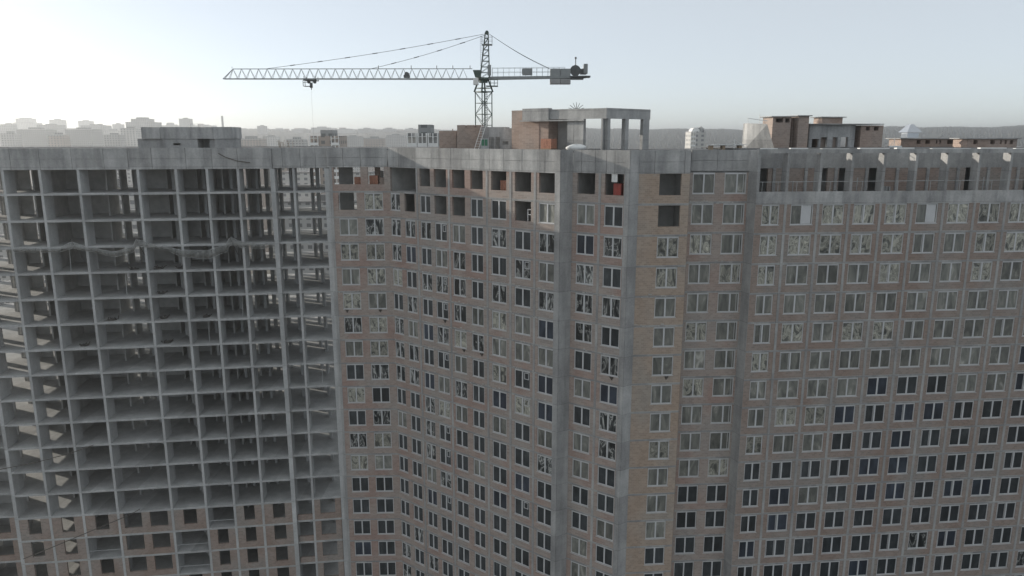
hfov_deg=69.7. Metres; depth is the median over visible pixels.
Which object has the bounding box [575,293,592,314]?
window
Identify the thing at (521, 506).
window
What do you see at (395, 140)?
tower block
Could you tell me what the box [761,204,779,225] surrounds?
window
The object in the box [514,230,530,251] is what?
window
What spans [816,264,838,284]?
window
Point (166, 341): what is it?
rubble pile
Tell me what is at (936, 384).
window
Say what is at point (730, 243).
window
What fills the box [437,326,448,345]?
window
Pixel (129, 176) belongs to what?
apartment house
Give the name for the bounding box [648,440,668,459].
window
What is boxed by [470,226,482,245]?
window
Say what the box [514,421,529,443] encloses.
window
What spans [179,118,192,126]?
tower block
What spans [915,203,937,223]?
window
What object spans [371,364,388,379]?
window
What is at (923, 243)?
window
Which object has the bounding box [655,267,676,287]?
window
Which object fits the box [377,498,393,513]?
window
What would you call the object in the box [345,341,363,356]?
window
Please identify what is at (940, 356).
window
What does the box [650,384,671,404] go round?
window
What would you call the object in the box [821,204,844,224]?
window
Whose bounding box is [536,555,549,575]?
window
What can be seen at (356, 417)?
window
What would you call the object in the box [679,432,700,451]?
window
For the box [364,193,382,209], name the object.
window
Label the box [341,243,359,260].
window
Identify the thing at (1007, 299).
window
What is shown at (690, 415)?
window
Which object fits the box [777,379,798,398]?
window
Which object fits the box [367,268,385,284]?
window
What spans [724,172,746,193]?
window
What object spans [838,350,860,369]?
window
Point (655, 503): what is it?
window
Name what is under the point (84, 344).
rubble pile
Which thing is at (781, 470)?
window
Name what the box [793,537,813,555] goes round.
window
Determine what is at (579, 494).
window
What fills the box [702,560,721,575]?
window
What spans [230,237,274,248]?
debris net
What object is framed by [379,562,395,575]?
window
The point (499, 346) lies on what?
window
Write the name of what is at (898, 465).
window
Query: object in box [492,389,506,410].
window
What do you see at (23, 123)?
tower block
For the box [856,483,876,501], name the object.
window
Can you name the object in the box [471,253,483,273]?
window
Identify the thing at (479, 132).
ladder
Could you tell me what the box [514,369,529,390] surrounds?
window
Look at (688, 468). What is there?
window
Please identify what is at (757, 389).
window
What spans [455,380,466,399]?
window
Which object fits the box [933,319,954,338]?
window
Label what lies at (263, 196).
apartment house
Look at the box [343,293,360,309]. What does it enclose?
window
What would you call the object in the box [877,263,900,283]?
window
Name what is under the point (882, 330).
window
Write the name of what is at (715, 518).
window
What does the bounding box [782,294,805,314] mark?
window
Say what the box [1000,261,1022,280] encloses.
window
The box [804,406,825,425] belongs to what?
window
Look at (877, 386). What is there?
window
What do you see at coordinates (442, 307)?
window
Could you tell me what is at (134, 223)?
apartment house
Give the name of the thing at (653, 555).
window
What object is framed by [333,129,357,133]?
tower block
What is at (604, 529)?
window
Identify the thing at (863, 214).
window
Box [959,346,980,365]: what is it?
window
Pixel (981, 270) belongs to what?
window
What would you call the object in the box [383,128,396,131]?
tower block
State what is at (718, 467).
window
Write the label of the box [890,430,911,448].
window
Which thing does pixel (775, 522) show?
window
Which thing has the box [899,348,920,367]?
window
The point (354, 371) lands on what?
window
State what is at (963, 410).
window
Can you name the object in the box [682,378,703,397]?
window
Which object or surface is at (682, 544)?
window
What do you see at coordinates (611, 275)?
window
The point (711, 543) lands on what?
window
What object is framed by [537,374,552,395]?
window
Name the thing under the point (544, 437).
window
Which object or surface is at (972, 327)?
window
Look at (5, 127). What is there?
tower block
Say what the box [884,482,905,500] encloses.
window
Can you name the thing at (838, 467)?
window
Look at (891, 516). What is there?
window
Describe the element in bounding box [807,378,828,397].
window
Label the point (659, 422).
window
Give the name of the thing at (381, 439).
window
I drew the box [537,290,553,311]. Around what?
window
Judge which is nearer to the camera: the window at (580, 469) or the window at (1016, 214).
the window at (1016, 214)
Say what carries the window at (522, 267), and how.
in the apartment block at (452, 268)
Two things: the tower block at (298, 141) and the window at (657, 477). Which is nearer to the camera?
the window at (657, 477)
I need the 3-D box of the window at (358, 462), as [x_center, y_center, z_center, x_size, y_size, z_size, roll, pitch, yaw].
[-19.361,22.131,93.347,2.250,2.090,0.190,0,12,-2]
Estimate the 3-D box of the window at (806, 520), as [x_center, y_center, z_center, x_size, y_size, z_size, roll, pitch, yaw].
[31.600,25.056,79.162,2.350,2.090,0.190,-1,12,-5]
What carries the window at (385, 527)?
in the apartment block at (452, 268)
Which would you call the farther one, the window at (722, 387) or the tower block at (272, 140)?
the tower block at (272, 140)
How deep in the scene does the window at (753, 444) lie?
76.80 m
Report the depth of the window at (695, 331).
75.19 m
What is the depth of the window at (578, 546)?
79.71 m
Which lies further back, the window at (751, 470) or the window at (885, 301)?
the window at (751, 470)
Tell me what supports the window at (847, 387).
in the apartment block at (882, 426)
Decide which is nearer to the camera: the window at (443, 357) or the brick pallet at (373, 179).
the window at (443, 357)
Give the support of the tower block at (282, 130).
on the ground
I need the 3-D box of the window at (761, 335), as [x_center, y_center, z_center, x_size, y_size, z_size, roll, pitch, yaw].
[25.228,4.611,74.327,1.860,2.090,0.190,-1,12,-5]
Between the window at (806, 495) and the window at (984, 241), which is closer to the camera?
the window at (984, 241)
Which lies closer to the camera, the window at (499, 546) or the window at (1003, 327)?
the window at (1003, 327)
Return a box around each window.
[339,218,358,235]
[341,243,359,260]
[342,268,359,284]
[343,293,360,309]
[344,317,361,332]
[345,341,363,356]
[346,364,363,379]
[347,387,364,402]
[348,410,366,425]
[350,433,366,447]
[351,455,367,470]
[352,477,368,491]
[353,499,369,513]
[354,520,370,534]
[355,541,371,555]
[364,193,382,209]
[365,218,384,235]
[366,243,384,260]
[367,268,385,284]
[368,292,386,308]
[369,317,387,332]
[370,340,388,356]
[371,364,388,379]
[372,387,390,402]
[373,410,390,425]
[374,432,391,447]
[375,455,391,469]
[376,477,393,491]
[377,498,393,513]
[377,520,394,534]
[378,541,395,555]
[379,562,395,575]
[420,195,430,213]
[421,221,430,239]
[435,222,446,241]
[435,249,447,268]
[436,275,447,294]
[436,300,448,319]
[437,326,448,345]
[437,351,449,370]
[438,375,449,394]
[452,224,464,243]
[453,251,465,270]
[453,277,465,297]
[454,304,466,323]
[454,329,466,349]
[454,355,466,374]
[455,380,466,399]
[456,404,467,424]
[456,429,467,448]
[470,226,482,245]
[471,198,482,217]
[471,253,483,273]
[471,280,483,300]
[471,307,483,326]
[472,333,483,352]
[473,359,483,378]
[473,384,484,404]
[473,409,484,429]
[491,199,505,219]
[491,256,506,276]
[491,283,506,304]
[491,310,506,331]
[492,228,506,248]
[492,337,506,358]
[492,363,506,384]
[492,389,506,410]
[492,465,506,486]
[492,489,506,510]
[492,513,506,534]
[493,415,506,436]
[493,440,506,461]
[493,537,506,558]
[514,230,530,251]
[514,287,530,308]
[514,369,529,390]
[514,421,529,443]
[515,258,530,279]
[515,314,530,336]
[515,342,530,363]
[515,395,529,416]
[515,447,529,468]
[515,472,529,494]
[515,497,529,519]
[515,522,528,543]
[515,546,528,567]
[536,428,551,449]
[536,454,551,475]
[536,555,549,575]
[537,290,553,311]
[537,319,552,340]
[537,347,552,368]
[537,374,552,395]
[537,401,551,422]
[537,480,550,501]
[537,505,550,527]
[537,530,550,552]
[539,202,554,223]
[539,232,553,253]
[539,261,553,283]
[570,536,586,558]
[571,511,587,533]
[571,561,586,575]
[572,405,589,427]
[572,459,588,480]
[572,485,587,507]
[573,350,590,371]
[573,377,590,399]
[573,432,589,454]
[574,321,591,343]
[575,263,592,285]
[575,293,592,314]
[576,234,593,255]
[577,203,594,225]
[595,544,612,567]
[595,570,610,575]
[596,519,612,541]
[597,492,613,515]
[598,411,616,433]
[598,439,615,461]
[598,466,614,488]
[600,326,618,348]
[600,355,617,377]
[600,383,617,405]
[601,296,619,318]
[602,236,621,258]
[603,266,620,288]
[604,205,622,227]
[644,547,663,565]
[644,572,662,575]
[645,521,665,539]
[646,494,666,513]
[647,468,667,486]
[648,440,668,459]
[649,413,670,432]
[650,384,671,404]
[652,327,674,347]
[652,356,672,375]
[654,297,675,317]
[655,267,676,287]
[657,237,678,257]
[674,536,694,554]
[674,561,693,575]
[676,511,696,528]
[677,485,697,503]
[678,459,698,477]
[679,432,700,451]
[680,405,701,424]
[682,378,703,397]
[683,350,704,369]
[685,322,706,341]
[686,293,708,312]
[688,264,709,283]
[689,234,711,254]
[690,203,713,224]
[692,173,714,193]
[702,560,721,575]
[703,535,723,553]
[704,510,724,528]
[706,484,726,502]
[708,458,728,476]
[709,432,729,450]
[710,405,731,423]
[712,377,733,396]
[714,349,735,368]
[715,321,736,340]
[717,292,738,312]
[718,263,740,283]
[720,233,742,253]
[722,203,744,224]
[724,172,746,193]
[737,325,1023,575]
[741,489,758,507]
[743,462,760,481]
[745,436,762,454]
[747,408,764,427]
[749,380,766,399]
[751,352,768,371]
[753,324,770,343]
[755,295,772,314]
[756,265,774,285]
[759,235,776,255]
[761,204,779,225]
[764,539,785,557]
[766,513,787,531]
[768,487,789,505]
[770,461,791,479]
[772,434,794,453]
[774,407,796,426]
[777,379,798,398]
[778,351,800,371]
[781,323,803,342]
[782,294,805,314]
[785,264,808,284]
[787,234,810,255]
[790,204,813,224]
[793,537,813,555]
[795,512,815,530]
[798,486,818,504]
[799,460,820,478]
[801,433,823,452]
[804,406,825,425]
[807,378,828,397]
[808,351,830,370]
[811,322,833,342]
[813,293,835,313]
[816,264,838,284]
[819,234,841,254]
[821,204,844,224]
[821,536,841,553]
[824,510,844,528]
[826,485,846,503]
[828,459,849,477]
[831,432,852,450]
[833,405,854,424]
[836,378,857,396]
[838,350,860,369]
[841,321,863,341]
[844,293,866,312]
[847,263,868,283]
[849,234,871,254]
[850,534,870,552]
[852,204,874,224]
[852,509,873,527]
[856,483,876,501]
[858,457,879,475]
[861,431,881,449]
[864,404,884,422]
[866,377,887,395]
[869,349,890,368]
[872,321,893,340]
[875,292,896,311]
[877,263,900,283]
[881,233,903,253]
[882,508,902,525]
[884,203,906,223]
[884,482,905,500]
[887,456,908,474]
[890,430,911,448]
[893,403,914,421]
[896,376,917,394]
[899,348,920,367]
[902,320,924,339]
[905,291,927,311]
[908,262,930,282]
[911,233,934,253]
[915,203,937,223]
[916,455,937,473]
[919,429,940,447]
[923,402,943,420]
[926,375,947,393]
[929,347,950,366]
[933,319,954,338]
[936,291,957,310]
[939,262,961,281]
[943,232,965,252]
[946,203,968,223]
[949,427,970,445]
[952,401,973,419]
[956,374,977,392]
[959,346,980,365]
[963,318,984,337]
[966,290,988,309]
[970,261,992,281]
[973,232,996,252]
[978,202,1000,222]
[989,345,1010,364]
[992,318,1014,337]
[996,289,1018,309]
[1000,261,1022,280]
[1004,232,1023,251]
[1008,202,1023,222]
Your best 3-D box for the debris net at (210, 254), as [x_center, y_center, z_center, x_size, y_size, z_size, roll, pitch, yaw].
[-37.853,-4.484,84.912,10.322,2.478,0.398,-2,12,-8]
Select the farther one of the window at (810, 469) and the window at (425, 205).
the window at (425, 205)
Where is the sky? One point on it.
(708, 64)
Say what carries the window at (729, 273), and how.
in the apartment block at (661, 254)
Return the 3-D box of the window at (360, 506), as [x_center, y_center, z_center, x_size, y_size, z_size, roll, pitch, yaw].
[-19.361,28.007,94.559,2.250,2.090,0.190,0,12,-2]
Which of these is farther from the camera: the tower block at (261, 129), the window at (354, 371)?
the tower block at (261, 129)
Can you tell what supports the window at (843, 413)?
in the apartment block at (882, 426)
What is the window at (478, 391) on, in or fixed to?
in the apartment block at (452, 268)
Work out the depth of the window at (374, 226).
87.44 m
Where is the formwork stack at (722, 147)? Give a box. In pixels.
[708,139,747,149]
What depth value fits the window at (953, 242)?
74.37 m
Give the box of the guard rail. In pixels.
[762,180,991,191]
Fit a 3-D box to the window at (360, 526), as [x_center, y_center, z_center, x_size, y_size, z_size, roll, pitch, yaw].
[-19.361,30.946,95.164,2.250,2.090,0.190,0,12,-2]
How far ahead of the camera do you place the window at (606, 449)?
75.58 m
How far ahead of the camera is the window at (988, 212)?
74.08 m
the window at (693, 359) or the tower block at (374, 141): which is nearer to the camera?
the window at (693, 359)
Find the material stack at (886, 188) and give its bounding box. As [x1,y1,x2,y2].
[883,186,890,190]
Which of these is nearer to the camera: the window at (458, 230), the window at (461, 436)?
the window at (458, 230)
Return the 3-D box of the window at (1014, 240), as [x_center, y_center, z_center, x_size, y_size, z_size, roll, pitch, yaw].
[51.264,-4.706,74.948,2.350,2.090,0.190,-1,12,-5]
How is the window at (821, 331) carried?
in the apartment block at (882, 426)
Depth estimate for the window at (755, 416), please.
76.20 m
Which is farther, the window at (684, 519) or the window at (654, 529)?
the window at (684, 519)
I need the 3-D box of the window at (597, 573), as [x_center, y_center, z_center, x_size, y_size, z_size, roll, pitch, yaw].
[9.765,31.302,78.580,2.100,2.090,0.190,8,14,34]
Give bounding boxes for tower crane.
[223,30,590,132]
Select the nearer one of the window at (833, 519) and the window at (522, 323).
the window at (522, 323)
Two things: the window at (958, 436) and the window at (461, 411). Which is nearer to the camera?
the window at (958, 436)
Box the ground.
[0,128,309,295]
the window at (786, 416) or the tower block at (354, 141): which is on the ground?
the tower block at (354, 141)
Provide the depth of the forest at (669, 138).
1996.48 m
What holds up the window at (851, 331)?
in the apartment block at (882, 426)
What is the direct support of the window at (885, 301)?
in the apartment block at (882, 426)
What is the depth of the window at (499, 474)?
83.19 m
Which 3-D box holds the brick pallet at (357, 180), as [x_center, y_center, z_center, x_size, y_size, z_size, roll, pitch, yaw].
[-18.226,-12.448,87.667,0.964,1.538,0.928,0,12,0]
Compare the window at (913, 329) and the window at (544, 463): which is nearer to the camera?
the window at (913, 329)
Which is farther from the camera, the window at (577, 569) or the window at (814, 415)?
the window at (577, 569)
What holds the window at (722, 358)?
in the apartment block at (661, 254)
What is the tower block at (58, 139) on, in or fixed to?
on the ground
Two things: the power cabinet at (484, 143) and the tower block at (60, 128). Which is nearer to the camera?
the power cabinet at (484, 143)
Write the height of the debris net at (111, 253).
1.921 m
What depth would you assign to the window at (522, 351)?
78.34 m
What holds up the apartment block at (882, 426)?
on the ground
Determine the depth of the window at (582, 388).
76.08 m
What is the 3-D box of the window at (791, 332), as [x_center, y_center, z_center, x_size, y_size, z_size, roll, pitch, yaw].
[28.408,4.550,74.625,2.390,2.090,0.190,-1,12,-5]
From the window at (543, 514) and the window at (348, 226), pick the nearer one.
the window at (543, 514)
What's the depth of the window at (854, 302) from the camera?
74.68 m
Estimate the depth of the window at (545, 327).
75.99 m
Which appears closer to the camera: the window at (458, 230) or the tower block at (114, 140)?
the window at (458, 230)
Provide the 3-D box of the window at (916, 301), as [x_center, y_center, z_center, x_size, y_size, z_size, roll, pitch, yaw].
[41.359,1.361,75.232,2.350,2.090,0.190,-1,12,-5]
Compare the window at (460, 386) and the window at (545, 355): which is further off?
the window at (460, 386)
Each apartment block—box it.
[0,127,348,575]
[326,125,614,575]
[512,108,759,575]
[701,115,1023,575]
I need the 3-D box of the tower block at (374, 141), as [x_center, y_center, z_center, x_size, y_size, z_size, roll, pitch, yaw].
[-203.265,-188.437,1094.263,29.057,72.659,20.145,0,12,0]
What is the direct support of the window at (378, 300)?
in the apartment block at (452, 268)
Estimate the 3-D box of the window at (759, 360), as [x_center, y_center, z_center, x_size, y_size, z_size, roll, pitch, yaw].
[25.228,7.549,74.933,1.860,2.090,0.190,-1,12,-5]
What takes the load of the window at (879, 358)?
in the apartment block at (882, 426)
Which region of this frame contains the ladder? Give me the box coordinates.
[474,116,488,148]
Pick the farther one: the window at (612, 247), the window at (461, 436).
the window at (461, 436)
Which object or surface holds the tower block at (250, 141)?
on the ground
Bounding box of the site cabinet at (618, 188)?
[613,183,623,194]
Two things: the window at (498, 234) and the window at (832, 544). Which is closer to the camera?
the window at (498, 234)
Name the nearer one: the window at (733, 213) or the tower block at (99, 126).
the window at (733, 213)
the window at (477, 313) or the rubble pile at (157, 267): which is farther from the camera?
the rubble pile at (157, 267)
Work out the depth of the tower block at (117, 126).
2051.89 m
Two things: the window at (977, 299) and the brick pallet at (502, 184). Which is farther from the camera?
the brick pallet at (502, 184)
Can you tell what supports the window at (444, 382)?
in the apartment block at (452, 268)
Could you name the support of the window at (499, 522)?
in the apartment block at (452, 268)
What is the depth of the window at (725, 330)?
75.37 m
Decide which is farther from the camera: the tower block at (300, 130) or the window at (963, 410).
the tower block at (300, 130)
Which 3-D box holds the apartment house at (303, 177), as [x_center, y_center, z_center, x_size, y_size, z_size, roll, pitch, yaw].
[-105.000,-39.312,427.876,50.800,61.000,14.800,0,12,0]
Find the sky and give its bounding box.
[0,0,1023,129]
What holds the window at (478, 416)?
in the apartment block at (452, 268)
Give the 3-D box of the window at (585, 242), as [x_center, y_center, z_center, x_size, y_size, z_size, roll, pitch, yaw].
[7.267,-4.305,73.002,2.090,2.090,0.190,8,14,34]
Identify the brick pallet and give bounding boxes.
[354,177,360,183]
[369,175,378,183]
[500,180,505,190]
[541,139,556,149]
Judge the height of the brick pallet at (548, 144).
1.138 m
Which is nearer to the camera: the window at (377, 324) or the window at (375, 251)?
the window at (375, 251)
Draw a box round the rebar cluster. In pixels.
[278,140,293,147]
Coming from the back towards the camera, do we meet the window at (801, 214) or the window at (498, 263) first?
the window at (498, 263)
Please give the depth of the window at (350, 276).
88.53 m
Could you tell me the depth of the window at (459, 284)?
82.26 m
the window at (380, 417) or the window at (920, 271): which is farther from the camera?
the window at (380, 417)
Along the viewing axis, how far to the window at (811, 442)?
77.41 m
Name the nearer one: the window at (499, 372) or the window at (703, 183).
the window at (703, 183)
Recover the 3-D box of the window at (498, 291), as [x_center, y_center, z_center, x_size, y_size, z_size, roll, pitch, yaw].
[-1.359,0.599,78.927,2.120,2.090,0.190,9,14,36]
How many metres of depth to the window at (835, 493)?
78.91 m
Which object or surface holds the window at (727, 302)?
in the apartment block at (661, 254)
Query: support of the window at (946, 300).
in the apartment block at (882, 426)
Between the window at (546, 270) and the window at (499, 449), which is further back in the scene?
the window at (499, 449)
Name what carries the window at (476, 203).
in the apartment block at (452, 268)
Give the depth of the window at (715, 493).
79.03 m
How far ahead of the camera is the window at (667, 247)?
71.33 m
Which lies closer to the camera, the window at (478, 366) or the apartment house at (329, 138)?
the window at (478, 366)
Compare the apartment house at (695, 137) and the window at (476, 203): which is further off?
the apartment house at (695, 137)
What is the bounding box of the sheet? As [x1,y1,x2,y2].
[612,174,617,181]
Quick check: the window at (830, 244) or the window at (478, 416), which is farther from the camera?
the window at (478, 416)
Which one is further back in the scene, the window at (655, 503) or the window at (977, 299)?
the window at (655, 503)
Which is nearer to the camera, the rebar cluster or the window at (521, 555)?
the window at (521, 555)
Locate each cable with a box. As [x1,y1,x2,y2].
[0,445,92,469]
[23,509,139,558]
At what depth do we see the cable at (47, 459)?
87.31 m
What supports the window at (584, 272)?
in the apartment block at (661, 254)
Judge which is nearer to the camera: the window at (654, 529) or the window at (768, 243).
the window at (768, 243)
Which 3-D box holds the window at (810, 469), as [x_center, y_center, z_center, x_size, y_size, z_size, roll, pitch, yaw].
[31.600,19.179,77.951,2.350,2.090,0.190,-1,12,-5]
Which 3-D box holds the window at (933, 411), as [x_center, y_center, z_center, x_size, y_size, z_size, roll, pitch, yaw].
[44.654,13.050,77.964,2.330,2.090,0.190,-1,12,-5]
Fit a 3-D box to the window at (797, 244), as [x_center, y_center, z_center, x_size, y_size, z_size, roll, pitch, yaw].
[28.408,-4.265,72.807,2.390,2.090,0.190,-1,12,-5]
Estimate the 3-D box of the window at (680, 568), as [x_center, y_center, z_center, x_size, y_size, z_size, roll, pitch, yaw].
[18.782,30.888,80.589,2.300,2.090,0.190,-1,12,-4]
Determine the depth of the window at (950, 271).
74.99 m
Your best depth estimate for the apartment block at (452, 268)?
84.79 m
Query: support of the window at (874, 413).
in the apartment block at (882, 426)
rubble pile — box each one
[79,341,90,346]
[104,315,118,320]
[154,265,166,269]
[161,339,172,343]
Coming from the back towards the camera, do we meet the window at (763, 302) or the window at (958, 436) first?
the window at (958, 436)
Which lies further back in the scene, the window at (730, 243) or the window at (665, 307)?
the window at (730, 243)
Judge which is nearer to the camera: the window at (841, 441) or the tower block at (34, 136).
the window at (841, 441)
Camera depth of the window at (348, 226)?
87.33 m
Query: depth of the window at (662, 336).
73.14 m
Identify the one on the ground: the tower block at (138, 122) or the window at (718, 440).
the tower block at (138, 122)
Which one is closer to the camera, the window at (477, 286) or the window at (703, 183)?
the window at (703, 183)
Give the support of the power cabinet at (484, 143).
on the apartment block at (452, 268)
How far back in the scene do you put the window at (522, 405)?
79.53 m
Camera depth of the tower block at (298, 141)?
883.41 m
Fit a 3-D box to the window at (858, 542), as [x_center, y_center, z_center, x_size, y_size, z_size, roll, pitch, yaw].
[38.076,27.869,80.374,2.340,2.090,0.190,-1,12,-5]
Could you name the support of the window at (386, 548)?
in the apartment block at (452, 268)
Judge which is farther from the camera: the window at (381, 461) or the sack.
the window at (381, 461)
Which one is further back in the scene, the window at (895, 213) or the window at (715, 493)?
the window at (715, 493)
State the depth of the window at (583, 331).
74.86 m
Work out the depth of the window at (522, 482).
81.36 m
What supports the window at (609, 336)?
in the apartment block at (661, 254)
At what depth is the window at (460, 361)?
84.10 m
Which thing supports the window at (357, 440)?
in the apartment block at (452, 268)
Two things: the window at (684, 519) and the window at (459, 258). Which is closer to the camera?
the window at (684, 519)
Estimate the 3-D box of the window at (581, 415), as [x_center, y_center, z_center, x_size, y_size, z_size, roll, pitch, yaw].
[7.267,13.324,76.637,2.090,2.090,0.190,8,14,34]
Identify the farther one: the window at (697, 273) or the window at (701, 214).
the window at (697, 273)
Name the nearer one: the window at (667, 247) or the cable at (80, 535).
the window at (667, 247)
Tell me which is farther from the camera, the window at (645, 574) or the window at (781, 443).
the window at (645, 574)
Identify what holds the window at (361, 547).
in the apartment block at (452, 268)
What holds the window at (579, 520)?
in the apartment block at (661, 254)
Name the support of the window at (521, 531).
in the apartment block at (452, 268)
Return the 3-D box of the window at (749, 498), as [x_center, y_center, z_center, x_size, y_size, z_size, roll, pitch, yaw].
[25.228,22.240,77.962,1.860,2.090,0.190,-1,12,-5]
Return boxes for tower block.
[0,123,17,133]
[0,131,22,146]
[12,118,42,128]
[16,127,56,146]
[37,124,65,134]
[47,132,70,146]
[49,119,66,128]
[65,127,103,146]
[78,120,93,126]
[80,124,111,146]
[103,129,120,134]
[103,133,126,146]
[112,123,124,129]
[120,127,141,146]
[125,117,161,127]
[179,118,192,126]
[193,125,216,126]
[241,136,266,145]
[257,125,267,134]
[263,135,279,145]
[271,129,291,131]
[286,137,308,170]
[291,128,310,132]
[311,127,330,132]
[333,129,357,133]
[347,135,363,170]
[358,128,375,132]
[363,136,385,170]
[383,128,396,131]
[386,134,405,157]
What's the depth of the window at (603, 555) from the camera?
78.01 m
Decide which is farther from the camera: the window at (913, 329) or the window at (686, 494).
the window at (686, 494)
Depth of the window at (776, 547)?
79.53 m
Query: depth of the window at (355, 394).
91.57 m
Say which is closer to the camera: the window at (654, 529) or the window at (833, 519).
the window at (654, 529)
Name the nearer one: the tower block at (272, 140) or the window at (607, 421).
the window at (607, 421)
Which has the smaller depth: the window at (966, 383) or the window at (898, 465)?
the window at (966, 383)
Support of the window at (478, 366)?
in the apartment block at (452, 268)
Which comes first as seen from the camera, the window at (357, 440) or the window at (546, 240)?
the window at (546, 240)
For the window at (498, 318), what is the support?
in the apartment block at (452, 268)
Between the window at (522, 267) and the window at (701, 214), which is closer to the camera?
the window at (701, 214)
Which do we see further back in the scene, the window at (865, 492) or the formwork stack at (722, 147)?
the window at (865, 492)
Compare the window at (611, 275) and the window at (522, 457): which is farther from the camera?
the window at (522, 457)
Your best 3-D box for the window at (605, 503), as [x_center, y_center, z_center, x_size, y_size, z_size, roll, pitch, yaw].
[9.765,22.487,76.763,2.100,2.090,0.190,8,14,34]
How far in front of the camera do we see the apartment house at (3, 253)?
333.90 m
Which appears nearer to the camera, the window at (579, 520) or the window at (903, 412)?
the window at (903, 412)
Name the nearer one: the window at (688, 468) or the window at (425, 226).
the window at (688, 468)
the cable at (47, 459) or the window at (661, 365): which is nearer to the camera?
the window at (661, 365)
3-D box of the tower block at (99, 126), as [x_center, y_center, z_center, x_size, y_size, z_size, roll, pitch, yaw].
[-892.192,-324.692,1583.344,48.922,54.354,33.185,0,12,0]
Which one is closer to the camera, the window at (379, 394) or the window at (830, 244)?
the window at (830, 244)
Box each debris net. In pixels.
[13,240,136,256]
[136,238,229,258]
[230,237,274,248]
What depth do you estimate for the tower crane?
97.92 m
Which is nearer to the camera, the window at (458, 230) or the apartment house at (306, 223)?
the window at (458, 230)
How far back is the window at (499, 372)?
80.79 m
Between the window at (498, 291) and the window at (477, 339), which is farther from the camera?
the window at (477, 339)
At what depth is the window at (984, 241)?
74.68 m
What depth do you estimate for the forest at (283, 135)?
2268.14 m
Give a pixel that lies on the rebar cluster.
(285, 145)
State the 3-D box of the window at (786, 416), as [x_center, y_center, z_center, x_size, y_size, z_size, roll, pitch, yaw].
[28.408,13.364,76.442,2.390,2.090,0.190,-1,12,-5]
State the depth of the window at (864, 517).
79.83 m
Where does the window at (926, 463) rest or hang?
in the apartment block at (882, 426)
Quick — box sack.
[566,144,585,150]
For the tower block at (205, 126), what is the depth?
2344.39 m
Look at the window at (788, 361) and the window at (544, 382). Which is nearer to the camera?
the window at (788, 361)
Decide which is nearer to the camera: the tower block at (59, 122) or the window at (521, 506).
the window at (521, 506)
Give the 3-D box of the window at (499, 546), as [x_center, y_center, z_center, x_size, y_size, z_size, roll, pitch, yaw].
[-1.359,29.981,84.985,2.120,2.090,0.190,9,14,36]
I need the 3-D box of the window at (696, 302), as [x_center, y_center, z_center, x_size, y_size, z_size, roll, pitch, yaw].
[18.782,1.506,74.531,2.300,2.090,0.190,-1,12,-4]
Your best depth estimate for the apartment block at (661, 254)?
74.80 m
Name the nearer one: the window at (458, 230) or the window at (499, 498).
the window at (458, 230)
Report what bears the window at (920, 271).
in the apartment block at (882, 426)
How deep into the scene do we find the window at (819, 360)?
75.58 m
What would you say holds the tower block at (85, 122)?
on the ground
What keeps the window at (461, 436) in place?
in the apartment block at (452, 268)
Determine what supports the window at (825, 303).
in the apartment block at (882, 426)
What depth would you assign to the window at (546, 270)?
74.74 m
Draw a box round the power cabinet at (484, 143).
[480,139,488,148]
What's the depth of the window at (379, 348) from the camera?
90.45 m
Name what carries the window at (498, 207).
in the apartment block at (452, 268)
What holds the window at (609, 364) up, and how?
in the apartment block at (661, 254)
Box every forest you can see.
[241,128,456,146]
[585,125,1023,148]
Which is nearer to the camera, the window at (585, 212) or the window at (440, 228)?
the window at (585, 212)
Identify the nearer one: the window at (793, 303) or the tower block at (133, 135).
the window at (793, 303)
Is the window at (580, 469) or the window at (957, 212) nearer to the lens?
the window at (957, 212)
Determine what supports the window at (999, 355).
in the apartment block at (882, 426)
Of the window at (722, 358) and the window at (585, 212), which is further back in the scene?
the window at (722, 358)
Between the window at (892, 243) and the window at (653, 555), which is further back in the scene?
the window at (653, 555)
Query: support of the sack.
on the apartment block at (452, 268)
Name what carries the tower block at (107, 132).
on the ground
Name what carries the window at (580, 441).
in the apartment block at (661, 254)
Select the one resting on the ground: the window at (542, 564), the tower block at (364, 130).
the tower block at (364, 130)
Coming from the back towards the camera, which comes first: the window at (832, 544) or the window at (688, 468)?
the window at (832, 544)
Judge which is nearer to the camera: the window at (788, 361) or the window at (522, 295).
the window at (788, 361)
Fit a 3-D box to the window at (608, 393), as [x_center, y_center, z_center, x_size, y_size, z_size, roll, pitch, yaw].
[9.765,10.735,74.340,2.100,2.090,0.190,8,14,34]
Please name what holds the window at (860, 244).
in the apartment block at (882, 426)
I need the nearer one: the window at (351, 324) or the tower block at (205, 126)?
the window at (351, 324)
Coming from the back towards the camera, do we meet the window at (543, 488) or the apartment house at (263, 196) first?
the apartment house at (263, 196)
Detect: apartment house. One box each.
[0,199,13,302]
[32,178,144,301]
[117,169,132,183]
[243,168,288,252]
[273,193,356,294]
[282,171,374,197]
[309,130,346,197]
[407,125,438,146]
[685,126,705,173]
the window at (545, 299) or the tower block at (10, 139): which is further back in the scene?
the tower block at (10, 139)
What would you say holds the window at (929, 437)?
in the apartment block at (882, 426)
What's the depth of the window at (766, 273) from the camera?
73.16 m

